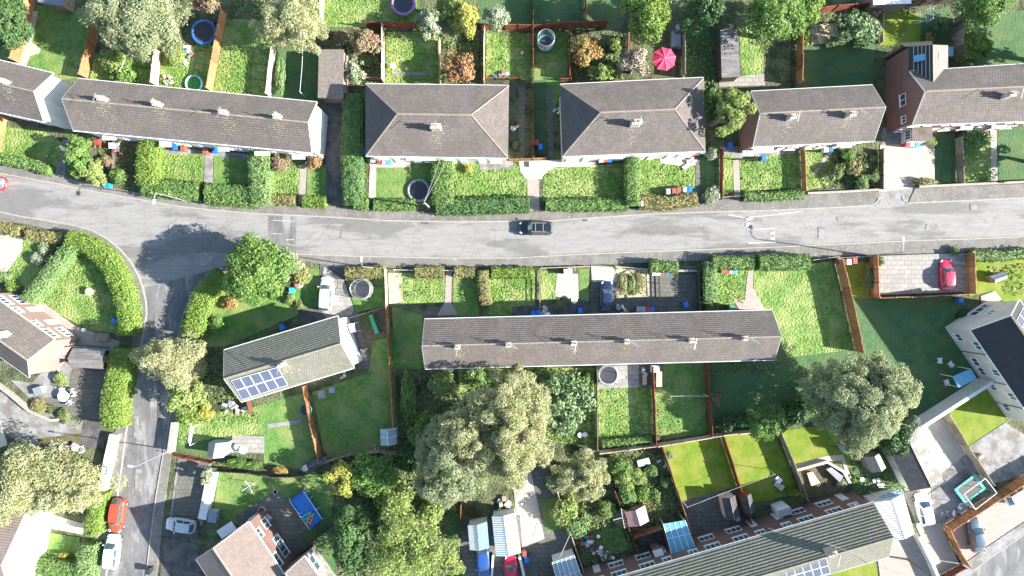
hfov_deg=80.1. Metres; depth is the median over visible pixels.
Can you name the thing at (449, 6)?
tree
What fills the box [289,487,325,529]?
frame pool
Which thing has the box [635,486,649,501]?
shrub
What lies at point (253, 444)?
patio
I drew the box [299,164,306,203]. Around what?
path
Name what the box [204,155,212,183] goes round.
path
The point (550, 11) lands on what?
lawn
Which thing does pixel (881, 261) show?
shrub
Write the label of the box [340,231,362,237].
road
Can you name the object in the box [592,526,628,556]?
lawn
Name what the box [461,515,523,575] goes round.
driveway
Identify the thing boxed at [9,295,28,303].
window
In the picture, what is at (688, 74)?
ground cover
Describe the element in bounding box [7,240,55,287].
lawn
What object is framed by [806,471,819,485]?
timber hatch
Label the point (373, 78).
fence
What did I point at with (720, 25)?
fence
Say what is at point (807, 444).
lawn
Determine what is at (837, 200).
pavement
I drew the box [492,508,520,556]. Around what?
carport
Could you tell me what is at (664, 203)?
hedge
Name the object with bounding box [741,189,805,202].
hedge
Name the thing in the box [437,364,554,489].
tree
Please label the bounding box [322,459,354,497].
tree
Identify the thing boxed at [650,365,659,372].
planter box
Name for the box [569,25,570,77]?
fence
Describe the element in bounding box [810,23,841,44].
patio
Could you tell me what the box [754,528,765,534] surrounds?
window
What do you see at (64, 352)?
lean to
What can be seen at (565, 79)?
fence
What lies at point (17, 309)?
window
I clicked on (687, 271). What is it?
garden wall
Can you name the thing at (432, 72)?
lawn
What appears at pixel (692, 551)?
window
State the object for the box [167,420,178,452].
garden wall
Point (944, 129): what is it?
window
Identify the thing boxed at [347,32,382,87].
lawn
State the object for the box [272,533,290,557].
window
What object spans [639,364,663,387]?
patio
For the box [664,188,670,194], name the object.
wheelie bin
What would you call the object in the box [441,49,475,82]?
tree
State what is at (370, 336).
patio
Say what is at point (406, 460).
shrub
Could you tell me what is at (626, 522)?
fence
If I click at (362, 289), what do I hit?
trampoline
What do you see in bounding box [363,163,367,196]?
soil
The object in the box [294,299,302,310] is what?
shrub
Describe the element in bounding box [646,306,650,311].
wheelie bin
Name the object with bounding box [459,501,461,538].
fence
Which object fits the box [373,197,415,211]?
hedge
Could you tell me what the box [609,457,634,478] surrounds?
shrub
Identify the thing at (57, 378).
shrub
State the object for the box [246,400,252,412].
fence
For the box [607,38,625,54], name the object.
shrub
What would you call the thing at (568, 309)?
patio
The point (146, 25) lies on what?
tree
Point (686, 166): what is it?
pallet
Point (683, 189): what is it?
wheelie bin
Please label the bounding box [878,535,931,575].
driveway
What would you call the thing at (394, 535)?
tree
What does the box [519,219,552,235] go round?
parked car
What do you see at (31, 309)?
door
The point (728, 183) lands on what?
lawn
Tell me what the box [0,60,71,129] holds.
terraced house
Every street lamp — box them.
[127,451,166,466]
[153,192,186,203]
[866,237,903,255]
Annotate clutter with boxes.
[48,443,62,452]
[71,442,84,453]
[111,143,120,151]
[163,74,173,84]
[182,45,193,57]
[221,400,235,412]
[235,404,247,415]
[348,322,360,332]
[497,496,510,510]
[499,70,508,76]
[510,124,518,131]
[539,305,549,314]
[580,534,593,546]
[591,545,602,555]
[600,550,611,561]
[615,304,628,312]
[686,157,696,163]
[773,476,784,490]
[872,478,884,487]
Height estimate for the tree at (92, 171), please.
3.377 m
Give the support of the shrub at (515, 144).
on the ground at (778, 64)
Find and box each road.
[0,174,1023,287]
[107,270,210,575]
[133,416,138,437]
[135,469,141,495]
[157,389,160,420]
[168,224,183,233]
[268,215,295,252]
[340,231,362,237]
[818,227,825,237]
[837,217,869,220]
[926,224,951,228]
[970,204,976,209]
[971,536,1023,575]
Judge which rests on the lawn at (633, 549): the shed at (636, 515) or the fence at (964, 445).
the shed at (636, 515)
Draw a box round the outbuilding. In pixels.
[318,49,348,102]
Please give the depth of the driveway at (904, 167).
79.94 m
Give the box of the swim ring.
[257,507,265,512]
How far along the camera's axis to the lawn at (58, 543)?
79.92 m
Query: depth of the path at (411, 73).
79.95 m
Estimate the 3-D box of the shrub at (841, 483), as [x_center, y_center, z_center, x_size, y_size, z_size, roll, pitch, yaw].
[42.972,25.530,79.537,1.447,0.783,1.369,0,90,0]
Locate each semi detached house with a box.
[223,315,361,402]
[738,84,885,155]
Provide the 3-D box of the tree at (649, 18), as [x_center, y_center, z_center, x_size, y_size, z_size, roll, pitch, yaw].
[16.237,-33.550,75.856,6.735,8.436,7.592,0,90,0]
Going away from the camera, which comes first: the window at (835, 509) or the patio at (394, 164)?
the window at (835, 509)
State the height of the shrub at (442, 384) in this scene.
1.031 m
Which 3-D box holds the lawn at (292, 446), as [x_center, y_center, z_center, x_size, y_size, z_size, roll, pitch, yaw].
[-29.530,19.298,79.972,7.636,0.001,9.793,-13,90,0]
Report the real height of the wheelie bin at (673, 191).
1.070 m
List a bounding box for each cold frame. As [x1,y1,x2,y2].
[637,457,649,466]
[825,467,842,481]
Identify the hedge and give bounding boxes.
[0,152,55,176]
[0,220,24,238]
[20,243,80,304]
[24,228,67,243]
[34,553,77,575]
[63,230,142,335]
[73,538,103,575]
[83,489,113,536]
[99,346,138,428]
[133,139,166,185]
[140,179,203,201]
[180,267,229,337]
[203,182,258,209]
[246,150,275,206]
[270,193,297,206]
[302,195,327,208]
[340,93,365,206]
[344,264,385,280]
[353,196,370,211]
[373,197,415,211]
[414,265,444,278]
[431,160,454,205]
[435,195,529,215]
[454,265,475,277]
[477,270,492,306]
[491,266,532,279]
[545,197,628,212]
[601,434,652,447]
[622,156,641,206]
[638,192,698,211]
[647,260,678,273]
[700,261,718,302]
[709,254,755,270]
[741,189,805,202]
[754,253,811,271]
[965,247,1023,262]
[968,248,993,255]
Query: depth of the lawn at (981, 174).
79.97 m
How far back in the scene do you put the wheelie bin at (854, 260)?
78.93 m
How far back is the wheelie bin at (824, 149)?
78.97 m
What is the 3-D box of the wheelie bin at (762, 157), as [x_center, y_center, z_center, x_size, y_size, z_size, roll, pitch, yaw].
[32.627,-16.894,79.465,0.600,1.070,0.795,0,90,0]
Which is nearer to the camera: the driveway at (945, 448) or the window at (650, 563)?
the window at (650, 563)
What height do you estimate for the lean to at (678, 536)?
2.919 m
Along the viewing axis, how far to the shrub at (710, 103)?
78.69 m
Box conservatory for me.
[771,500,792,516]
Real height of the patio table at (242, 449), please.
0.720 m
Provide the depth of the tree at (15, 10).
75.64 m
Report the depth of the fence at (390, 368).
78.94 m
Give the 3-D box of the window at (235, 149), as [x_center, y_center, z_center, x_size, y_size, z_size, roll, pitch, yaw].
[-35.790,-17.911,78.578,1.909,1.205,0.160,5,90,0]
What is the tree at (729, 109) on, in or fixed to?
on the ground at (778, 64)
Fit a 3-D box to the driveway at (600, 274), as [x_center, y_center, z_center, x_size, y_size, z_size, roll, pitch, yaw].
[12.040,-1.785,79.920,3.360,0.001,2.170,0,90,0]
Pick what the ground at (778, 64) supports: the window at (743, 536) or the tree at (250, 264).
the tree at (250, 264)
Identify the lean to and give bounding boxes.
[56,346,79,357]
[552,548,581,575]
[659,514,694,553]
[868,483,903,499]
[940,366,976,387]
[948,47,952,58]
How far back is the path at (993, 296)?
79.92 m
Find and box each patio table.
[58,391,68,401]
[239,446,246,453]
[571,297,577,302]
[670,34,680,48]
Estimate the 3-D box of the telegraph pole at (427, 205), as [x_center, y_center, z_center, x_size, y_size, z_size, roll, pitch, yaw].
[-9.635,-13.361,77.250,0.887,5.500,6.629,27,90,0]
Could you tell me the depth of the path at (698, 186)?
79.94 m
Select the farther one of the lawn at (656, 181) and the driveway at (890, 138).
the lawn at (656, 181)
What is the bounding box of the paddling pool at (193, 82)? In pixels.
[185,75,202,89]
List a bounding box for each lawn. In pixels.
[0,0,28,61]
[0,127,61,172]
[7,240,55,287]
[27,5,94,79]
[42,253,117,332]
[47,533,79,560]
[90,53,153,84]
[160,41,212,89]
[162,154,204,183]
[177,438,217,455]
[178,412,264,444]
[196,289,297,346]
[213,19,273,96]
[214,156,250,183]
[214,472,332,525]
[252,393,316,468]
[271,48,318,100]
[272,165,299,195]
[292,268,340,314]
[299,520,335,574]
[307,166,325,195]
[312,336,398,457]
[324,0,416,26]
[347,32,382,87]
[348,276,385,311]
[376,163,434,205]
[386,32,438,83]
[392,307,423,372]
[394,273,444,304]
[397,369,458,442]
[447,512,461,543]
[453,161,526,198]
[453,273,478,315]
[459,368,595,447]
[480,0,532,24]
[486,33,531,79]
[487,273,534,315]
[534,0,583,28]
[534,32,566,157]
[534,80,546,154]
[540,496,566,531]
[541,270,556,299]
[543,163,624,201]
[551,447,685,568]
[579,269,588,300]
[586,0,621,25]
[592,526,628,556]
[598,388,652,446]
[639,159,695,196]
[655,363,706,439]
[662,437,736,500]
[683,16,716,79]
[698,264,711,308]
[699,154,718,192]
[705,350,856,431]
[716,268,747,304]
[721,155,733,193]
[723,433,796,502]
[739,27,763,74]
[740,153,800,190]
[753,261,854,356]
[783,427,849,467]
[797,43,874,86]
[805,150,831,189]
[829,562,877,575]
[845,261,964,357]
[849,450,904,498]
[853,298,978,418]
[880,12,921,44]
[920,7,948,46]
[935,133,954,184]
[949,389,1004,445]
[958,133,990,182]
[959,11,1023,66]
[969,259,1023,300]
[997,127,1023,181]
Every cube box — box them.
[32,385,45,395]
[317,390,325,398]
[329,387,334,392]
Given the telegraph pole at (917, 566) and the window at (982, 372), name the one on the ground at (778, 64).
the telegraph pole at (917, 566)
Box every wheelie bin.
[93,138,102,145]
[108,142,116,148]
[111,317,117,322]
[145,566,153,574]
[172,144,179,150]
[180,145,187,151]
[202,148,210,154]
[212,147,219,152]
[279,323,285,329]
[289,287,295,293]
[522,548,526,556]
[524,555,528,562]
[534,139,538,145]
[635,306,640,311]
[641,306,645,311]
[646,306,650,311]
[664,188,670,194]
[670,188,676,193]
[681,187,686,192]
[681,301,688,307]
[687,186,692,192]
[726,142,732,148]
[727,304,733,309]
[759,155,765,160]
[820,147,828,152]
[844,259,851,264]
[849,258,856,263]
[901,141,909,146]
[911,143,919,147]
[954,296,963,302]
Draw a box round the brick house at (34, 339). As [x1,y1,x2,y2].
[0,293,79,377]
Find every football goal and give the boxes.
[187,424,199,445]
[915,5,933,23]
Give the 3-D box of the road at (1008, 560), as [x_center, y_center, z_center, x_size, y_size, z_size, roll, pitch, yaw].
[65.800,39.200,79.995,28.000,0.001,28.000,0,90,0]
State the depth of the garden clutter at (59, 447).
79.63 m
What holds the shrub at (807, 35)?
on the ground at (778, 64)
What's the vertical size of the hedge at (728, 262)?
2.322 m
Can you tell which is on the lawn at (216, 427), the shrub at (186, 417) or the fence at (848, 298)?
the shrub at (186, 417)
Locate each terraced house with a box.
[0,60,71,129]
[61,78,327,158]
[422,309,781,369]
[580,491,893,575]
[883,41,1023,143]
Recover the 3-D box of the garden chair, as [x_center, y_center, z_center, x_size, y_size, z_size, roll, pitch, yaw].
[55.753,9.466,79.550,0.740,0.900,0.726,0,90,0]
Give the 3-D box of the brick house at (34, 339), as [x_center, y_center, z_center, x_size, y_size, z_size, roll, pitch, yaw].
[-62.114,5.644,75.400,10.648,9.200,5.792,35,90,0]
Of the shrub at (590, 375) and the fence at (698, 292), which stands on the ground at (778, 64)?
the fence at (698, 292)
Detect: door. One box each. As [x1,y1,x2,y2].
[25,307,42,311]
[44,319,60,323]
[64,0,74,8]
[592,564,600,572]
[745,519,757,526]
[770,512,782,519]
[812,146,825,149]
[834,493,848,500]
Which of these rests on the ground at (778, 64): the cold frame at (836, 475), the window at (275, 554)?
the cold frame at (836, 475)
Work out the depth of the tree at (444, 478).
71.23 m
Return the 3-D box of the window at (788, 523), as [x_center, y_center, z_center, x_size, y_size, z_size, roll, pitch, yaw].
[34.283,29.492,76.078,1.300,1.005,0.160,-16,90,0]
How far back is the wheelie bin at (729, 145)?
78.97 m
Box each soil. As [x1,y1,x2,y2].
[37,433,80,449]
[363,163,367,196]
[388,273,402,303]
[616,267,647,297]
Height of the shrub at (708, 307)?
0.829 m
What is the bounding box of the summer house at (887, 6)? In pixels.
[862,0,910,12]
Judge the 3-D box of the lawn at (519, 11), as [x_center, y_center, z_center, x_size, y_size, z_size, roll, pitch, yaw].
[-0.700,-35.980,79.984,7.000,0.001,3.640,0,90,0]
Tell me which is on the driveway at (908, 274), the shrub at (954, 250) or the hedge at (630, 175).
the shrub at (954, 250)
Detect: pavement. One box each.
[0,164,550,220]
[0,212,145,575]
[146,332,182,575]
[186,237,1023,312]
[546,191,878,219]
[872,188,912,204]
[908,184,1023,202]
[956,522,1023,575]
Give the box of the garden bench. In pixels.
[642,375,646,384]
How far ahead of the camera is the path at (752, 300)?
79.94 m
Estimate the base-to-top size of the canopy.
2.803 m
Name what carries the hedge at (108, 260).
on the ground at (778, 64)
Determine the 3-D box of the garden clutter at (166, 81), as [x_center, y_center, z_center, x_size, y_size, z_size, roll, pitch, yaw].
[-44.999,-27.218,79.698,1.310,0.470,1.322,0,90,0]
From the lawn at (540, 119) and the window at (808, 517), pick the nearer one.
the window at (808, 517)
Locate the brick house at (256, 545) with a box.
[195,509,295,575]
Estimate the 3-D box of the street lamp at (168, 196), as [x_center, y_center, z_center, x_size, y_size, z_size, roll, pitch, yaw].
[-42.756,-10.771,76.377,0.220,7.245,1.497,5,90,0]
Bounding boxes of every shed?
[38,0,74,12]
[68,348,109,368]
[306,453,327,470]
[623,502,648,526]
[715,29,739,81]
[718,491,738,520]
[736,489,754,514]
[857,450,885,472]
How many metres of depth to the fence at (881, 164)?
79.36 m
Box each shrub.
[0,271,13,282]
[4,279,21,291]
[29,398,46,413]
[30,252,48,265]
[38,242,51,255]
[41,552,50,558]
[52,372,68,385]
[57,408,70,424]
[57,551,68,557]
[74,61,84,67]
[98,49,126,73]
[100,155,113,166]
[108,168,127,184]
[109,62,136,82]
[166,45,185,66]
[174,405,200,425]
[198,404,214,421]
[208,315,226,335]
[221,457,245,467]
[222,297,238,310]
[241,460,261,469]
[268,153,290,171]
[272,466,287,474]
[274,57,285,94]
[284,256,304,280]
[284,294,297,304]
[291,264,310,285]
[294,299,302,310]
[305,155,323,169]
[333,28,348,46]
[362,500,383,522]
[395,440,420,472]
[399,369,415,426]
[416,498,445,525]
[427,369,455,395]
[441,552,465,575]
[462,368,485,385]
[463,163,472,173]
[512,141,519,149]
[531,368,554,390]
[546,472,567,494]
[549,492,577,526]
[555,300,561,308]
[562,424,577,435]
[565,511,589,538]
[579,444,593,453]
[583,370,595,390]
[597,499,616,519]
[605,456,617,472]
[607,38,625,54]
[607,59,620,71]
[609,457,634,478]
[613,474,634,490]
[614,487,636,507]
[617,272,626,293]
[627,273,635,295]
[630,467,647,484]
[635,271,644,293]
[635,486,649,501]
[643,465,657,476]
[649,489,660,502]
[660,476,671,488]
[663,450,673,459]
[701,185,719,205]
[703,146,719,160]
[704,79,717,120]
[704,303,713,310]
[717,416,733,433]
[732,411,750,427]
[766,432,778,441]
[781,400,807,426]
[787,488,803,497]
[793,23,811,45]
[796,389,816,414]
[825,36,838,47]
[827,163,845,178]
[836,478,846,488]
[841,148,855,160]
[841,158,863,175]
[850,478,857,484]
[854,174,870,189]
[856,15,882,48]
[862,263,872,292]
[863,6,881,17]
[870,168,881,182]
[875,444,885,453]
[877,256,884,265]
[912,177,936,185]
[925,31,935,42]
[925,137,937,146]
[928,19,947,39]
[949,245,959,254]
[958,310,966,317]
[959,128,987,149]
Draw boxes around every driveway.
[0,233,22,272]
[0,391,81,444]
[80,416,105,447]
[160,536,201,575]
[163,518,199,539]
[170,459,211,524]
[172,461,208,521]
[299,303,354,324]
[320,264,344,276]
[322,267,353,318]
[326,103,344,205]
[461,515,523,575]
[514,473,544,547]
[591,265,617,313]
[591,266,616,282]
[874,253,965,294]
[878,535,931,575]
[879,143,934,191]
[881,128,900,144]
[904,417,981,575]
[916,526,957,572]
[931,454,983,525]
[945,499,1023,564]
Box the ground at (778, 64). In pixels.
[0,0,1023,575]
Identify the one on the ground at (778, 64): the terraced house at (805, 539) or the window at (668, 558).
the terraced house at (805, 539)
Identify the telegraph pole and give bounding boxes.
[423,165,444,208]
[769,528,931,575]
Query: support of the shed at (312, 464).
on the ground at (778, 64)
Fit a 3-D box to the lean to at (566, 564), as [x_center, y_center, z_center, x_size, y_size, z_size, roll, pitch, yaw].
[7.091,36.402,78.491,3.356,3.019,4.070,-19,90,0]
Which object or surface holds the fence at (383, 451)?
on the ground at (778, 64)
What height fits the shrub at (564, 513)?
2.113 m
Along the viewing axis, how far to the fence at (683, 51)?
78.94 m
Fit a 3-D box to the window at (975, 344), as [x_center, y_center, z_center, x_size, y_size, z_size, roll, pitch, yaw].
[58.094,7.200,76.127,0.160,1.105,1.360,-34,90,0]
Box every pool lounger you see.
[301,511,312,520]
[306,512,314,524]
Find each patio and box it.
[11,347,109,419]
[11,362,71,399]
[34,302,119,347]
[91,136,137,183]
[163,148,249,159]
[230,435,263,452]
[234,490,320,554]
[352,307,390,378]
[367,159,410,166]
[480,160,513,169]
[512,301,590,315]
[519,160,595,178]
[523,465,581,575]
[555,273,578,298]
[596,365,638,387]
[617,266,696,310]
[637,526,665,551]
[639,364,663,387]
[648,273,649,296]
[653,21,681,78]
[660,156,694,165]
[682,486,751,535]
[719,74,764,86]
[720,146,799,157]
[798,464,844,497]
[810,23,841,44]
[970,423,1023,484]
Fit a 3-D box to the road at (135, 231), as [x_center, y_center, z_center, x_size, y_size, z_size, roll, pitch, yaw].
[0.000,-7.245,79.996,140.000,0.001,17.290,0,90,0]
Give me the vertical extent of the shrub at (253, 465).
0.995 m
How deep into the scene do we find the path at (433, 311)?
79.97 m
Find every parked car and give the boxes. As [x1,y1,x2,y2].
[0,176,7,190]
[102,533,123,569]
[106,497,128,532]
[166,515,196,533]
[318,276,335,310]
[475,548,491,575]
[503,555,518,575]
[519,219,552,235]
[599,281,614,310]
[912,492,934,526]
[938,259,956,288]
[964,517,985,552]
[1003,486,1023,505]
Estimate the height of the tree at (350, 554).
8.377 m
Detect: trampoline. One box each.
[191,19,215,45]
[299,404,312,416]
[350,279,372,298]
[391,0,415,17]
[407,179,429,201]
[537,29,554,52]
[598,365,620,387]
[951,472,996,509]
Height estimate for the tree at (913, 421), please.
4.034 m
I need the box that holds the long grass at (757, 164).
[43,0,989,441]
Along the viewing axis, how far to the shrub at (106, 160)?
79.19 m
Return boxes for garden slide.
[369,315,378,333]
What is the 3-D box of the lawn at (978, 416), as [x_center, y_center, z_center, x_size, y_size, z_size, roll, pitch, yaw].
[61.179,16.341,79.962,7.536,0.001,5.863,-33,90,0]
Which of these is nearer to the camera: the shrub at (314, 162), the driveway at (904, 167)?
the shrub at (314, 162)
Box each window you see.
[0,295,13,304]
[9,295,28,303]
[11,306,24,312]
[29,319,42,325]
[42,327,60,337]
[55,326,72,335]
[172,142,191,146]
[229,147,243,150]
[255,526,264,537]
[260,516,271,529]
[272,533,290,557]
[272,550,283,565]
[308,553,321,570]
[490,161,502,163]
[565,159,577,161]
[607,559,623,567]
[610,568,626,575]
[634,551,650,559]
[638,560,654,568]
[649,541,663,556]
[661,555,671,561]
[676,155,689,157]
[687,548,697,554]
[697,533,714,541]
[703,541,721,549]
[724,525,741,533]
[731,533,748,540]
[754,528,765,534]
[780,521,792,526]
[783,147,798,150]
[791,507,805,514]
[796,514,814,521]
[800,146,815,149]
[814,499,832,506]
[824,506,843,513]
[847,501,859,506]
[894,129,909,132]
[899,93,905,107]
[901,115,905,124]
[904,129,910,141]
[937,128,953,130]
[952,333,963,340]
[967,303,991,315]
[969,357,980,365]
[970,341,982,349]
[975,367,987,375]
[984,309,997,314]
[989,368,1000,376]
[989,384,997,390]
[999,402,1012,411]
[1005,392,1016,400]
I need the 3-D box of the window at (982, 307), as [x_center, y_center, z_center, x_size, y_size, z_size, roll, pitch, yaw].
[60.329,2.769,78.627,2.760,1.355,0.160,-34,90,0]
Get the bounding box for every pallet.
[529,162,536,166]
[682,163,690,169]
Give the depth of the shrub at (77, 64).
79.46 m
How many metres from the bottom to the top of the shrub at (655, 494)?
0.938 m
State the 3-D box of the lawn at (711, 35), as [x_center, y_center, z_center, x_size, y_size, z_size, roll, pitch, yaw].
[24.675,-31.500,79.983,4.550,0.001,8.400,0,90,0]
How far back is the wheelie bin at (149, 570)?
78.99 m
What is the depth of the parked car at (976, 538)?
79.00 m
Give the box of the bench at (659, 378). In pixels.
[656,371,661,386]
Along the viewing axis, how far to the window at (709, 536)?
78.68 m
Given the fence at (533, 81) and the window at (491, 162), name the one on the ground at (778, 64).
the fence at (533, 81)
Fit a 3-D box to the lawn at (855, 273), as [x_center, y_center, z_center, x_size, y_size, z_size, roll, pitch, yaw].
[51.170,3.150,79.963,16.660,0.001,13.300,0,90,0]
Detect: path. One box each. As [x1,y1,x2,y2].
[15,11,40,65]
[50,516,83,534]
[55,140,68,174]
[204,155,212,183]
[267,419,304,427]
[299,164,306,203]
[349,309,369,368]
[369,166,375,197]
[392,72,426,75]
[422,307,452,315]
[437,271,456,315]
[518,85,524,158]
[527,179,539,210]
[546,85,553,157]
[695,155,702,202]
[733,160,739,197]
[734,270,764,308]
[795,455,850,478]
[812,152,831,175]
[981,291,1001,303]
[990,130,997,181]
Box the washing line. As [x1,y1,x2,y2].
[683,469,774,507]
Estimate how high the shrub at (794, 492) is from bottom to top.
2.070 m
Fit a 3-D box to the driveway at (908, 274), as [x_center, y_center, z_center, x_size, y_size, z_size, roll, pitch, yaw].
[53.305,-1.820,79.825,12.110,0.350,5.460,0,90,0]
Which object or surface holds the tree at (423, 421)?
on the lawn at (426, 404)
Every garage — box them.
[862,488,913,539]
[885,425,942,490]
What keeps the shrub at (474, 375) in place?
on the lawn at (463, 387)
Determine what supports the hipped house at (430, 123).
on the ground at (778, 64)
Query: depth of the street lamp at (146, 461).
74.40 m
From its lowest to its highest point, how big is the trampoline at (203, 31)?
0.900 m
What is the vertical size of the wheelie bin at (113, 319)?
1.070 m
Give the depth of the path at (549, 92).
79.95 m
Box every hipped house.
[365,83,508,163]
[559,77,705,162]
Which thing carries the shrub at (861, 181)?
on the ground at (778, 64)
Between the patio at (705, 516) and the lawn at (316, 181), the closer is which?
the patio at (705, 516)
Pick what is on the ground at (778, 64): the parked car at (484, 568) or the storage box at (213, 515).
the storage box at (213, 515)
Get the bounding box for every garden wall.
[0,383,58,421]
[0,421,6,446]
[98,433,120,491]
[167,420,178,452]
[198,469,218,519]
[491,552,493,575]
[518,554,524,575]
[673,270,696,271]
[797,460,850,496]
[805,188,881,194]
[913,533,938,575]
[915,181,1023,187]
[917,378,993,428]
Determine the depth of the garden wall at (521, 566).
78.94 m
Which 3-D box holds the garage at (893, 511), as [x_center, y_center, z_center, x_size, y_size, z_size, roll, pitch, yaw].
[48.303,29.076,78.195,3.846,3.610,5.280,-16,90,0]
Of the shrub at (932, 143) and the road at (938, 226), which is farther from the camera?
the road at (938, 226)
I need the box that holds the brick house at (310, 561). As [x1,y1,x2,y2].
[281,544,335,575]
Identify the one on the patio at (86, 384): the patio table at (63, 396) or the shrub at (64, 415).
the patio table at (63, 396)
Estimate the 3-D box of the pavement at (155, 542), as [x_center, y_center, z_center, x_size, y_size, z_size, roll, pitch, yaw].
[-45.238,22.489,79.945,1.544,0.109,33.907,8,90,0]
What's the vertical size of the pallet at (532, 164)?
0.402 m
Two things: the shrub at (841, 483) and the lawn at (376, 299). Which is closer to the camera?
the shrub at (841, 483)
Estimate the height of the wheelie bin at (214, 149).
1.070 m
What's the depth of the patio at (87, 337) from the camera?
79.94 m
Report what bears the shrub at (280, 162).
on the ground at (778, 64)
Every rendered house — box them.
[0,506,53,575]
[945,299,1023,421]
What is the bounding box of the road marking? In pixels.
[728,211,802,217]
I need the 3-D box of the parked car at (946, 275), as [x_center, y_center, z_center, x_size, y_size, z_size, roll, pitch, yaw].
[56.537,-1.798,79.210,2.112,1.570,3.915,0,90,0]
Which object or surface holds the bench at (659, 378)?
on the patio at (648, 372)
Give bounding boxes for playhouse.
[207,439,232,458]
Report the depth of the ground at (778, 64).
80.00 m
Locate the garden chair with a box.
[936,358,942,363]
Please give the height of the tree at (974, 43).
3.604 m
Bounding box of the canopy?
[468,516,488,550]
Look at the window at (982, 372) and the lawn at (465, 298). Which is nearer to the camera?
the window at (982, 372)
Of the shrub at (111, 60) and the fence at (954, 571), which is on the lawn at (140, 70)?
the shrub at (111, 60)
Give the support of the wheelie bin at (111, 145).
on the patio at (119, 158)
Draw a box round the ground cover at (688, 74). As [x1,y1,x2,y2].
[0,0,1023,575]
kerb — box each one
[0,173,878,221]
[0,211,146,575]
[145,236,1023,575]
[902,197,1023,203]
[969,534,1023,575]
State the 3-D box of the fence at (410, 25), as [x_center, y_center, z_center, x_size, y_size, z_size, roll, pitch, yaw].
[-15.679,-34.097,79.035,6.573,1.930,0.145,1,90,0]
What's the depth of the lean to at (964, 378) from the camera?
77.50 m
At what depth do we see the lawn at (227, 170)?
79.98 m
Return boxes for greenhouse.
[380,425,398,445]
[837,443,854,453]
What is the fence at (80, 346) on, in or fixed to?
on the ground at (778, 64)
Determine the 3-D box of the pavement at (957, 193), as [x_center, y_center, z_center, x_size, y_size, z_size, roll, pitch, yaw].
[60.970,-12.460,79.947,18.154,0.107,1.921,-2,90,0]
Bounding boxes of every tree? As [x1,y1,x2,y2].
[0,0,34,50]
[0,438,128,527]
[60,133,93,178]
[75,0,190,62]
[79,158,107,186]
[128,330,207,389]
[161,377,209,412]
[187,0,219,14]
[200,466,212,484]
[221,230,300,306]
[248,0,329,55]
[272,247,298,280]
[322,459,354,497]
[332,504,377,574]
[344,55,366,85]
[349,27,383,55]
[350,451,399,497]
[366,496,460,575]
[372,477,413,516]
[407,408,438,447]
[413,413,488,509]
[416,7,440,40]
[434,0,460,24]
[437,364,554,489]
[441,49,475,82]
[450,0,479,39]
[482,4,510,32]
[538,368,596,436]
[556,448,610,502]
[570,32,602,66]
[587,62,621,81]
[616,46,650,77]
[618,0,671,44]
[677,0,726,35]
[707,390,721,406]
[709,86,756,137]
[740,0,808,53]
[746,404,788,441]
[788,0,824,29]
[798,350,923,460]
[835,8,871,44]
[870,426,913,457]
[901,415,920,429]
[951,0,1018,32]
[956,31,993,63]
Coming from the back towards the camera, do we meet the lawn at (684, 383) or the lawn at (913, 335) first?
the lawn at (684, 383)
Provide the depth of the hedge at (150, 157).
78.23 m
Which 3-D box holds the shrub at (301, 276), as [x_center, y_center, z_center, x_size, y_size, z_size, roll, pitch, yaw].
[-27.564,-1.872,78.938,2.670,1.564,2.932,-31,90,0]
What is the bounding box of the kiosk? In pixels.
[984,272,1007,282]
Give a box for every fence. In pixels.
[0,115,7,151]
[8,0,35,62]
[70,345,110,350]
[77,20,98,78]
[111,139,115,169]
[149,49,161,85]
[170,453,214,463]
[205,8,227,90]
[214,468,304,478]
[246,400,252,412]
[264,45,276,96]
[292,526,333,561]
[302,385,321,460]
[318,449,399,464]
[319,0,323,23]
[364,21,416,28]
[366,77,384,79]
[381,22,384,82]
[384,269,387,304]
[385,305,396,447]
[438,35,440,83]
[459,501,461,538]
[477,20,608,30]
[483,24,484,84]
[483,77,520,79]
[509,157,545,160]
[532,0,533,157]
[548,463,583,572]
[560,78,571,80]
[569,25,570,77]
[584,0,586,20]
[595,368,598,450]
[598,430,750,454]
[613,488,639,555]
[626,32,629,50]
[632,525,662,538]
[651,366,656,443]
[658,275,660,297]
[661,447,691,533]
[661,530,668,547]
[681,32,685,77]
[696,269,700,310]
[704,363,713,436]
[718,17,723,82]
[719,147,723,196]
[721,436,752,524]
[779,433,808,500]
[795,30,803,85]
[800,148,807,190]
[819,2,870,13]
[836,259,865,352]
[870,255,880,296]
[871,293,975,297]
[879,10,884,43]
[879,148,884,188]
[906,0,956,6]
[940,564,967,575]
[943,526,972,568]
[944,413,994,485]
[944,474,1023,530]
[953,15,964,64]
[954,136,965,183]
[965,252,977,293]
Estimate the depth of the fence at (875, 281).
78.86 m
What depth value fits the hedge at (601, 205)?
78.88 m
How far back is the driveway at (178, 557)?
79.94 m
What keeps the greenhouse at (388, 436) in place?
on the ground at (778, 64)
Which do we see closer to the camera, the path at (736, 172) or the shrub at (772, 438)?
the shrub at (772, 438)
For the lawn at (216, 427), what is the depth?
79.94 m
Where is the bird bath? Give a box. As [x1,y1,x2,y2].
[85,288,93,295]
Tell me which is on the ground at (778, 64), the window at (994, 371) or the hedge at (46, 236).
the hedge at (46, 236)
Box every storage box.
[94,333,110,340]
[207,508,220,522]
[976,453,984,459]
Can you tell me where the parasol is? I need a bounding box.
[652,47,675,70]

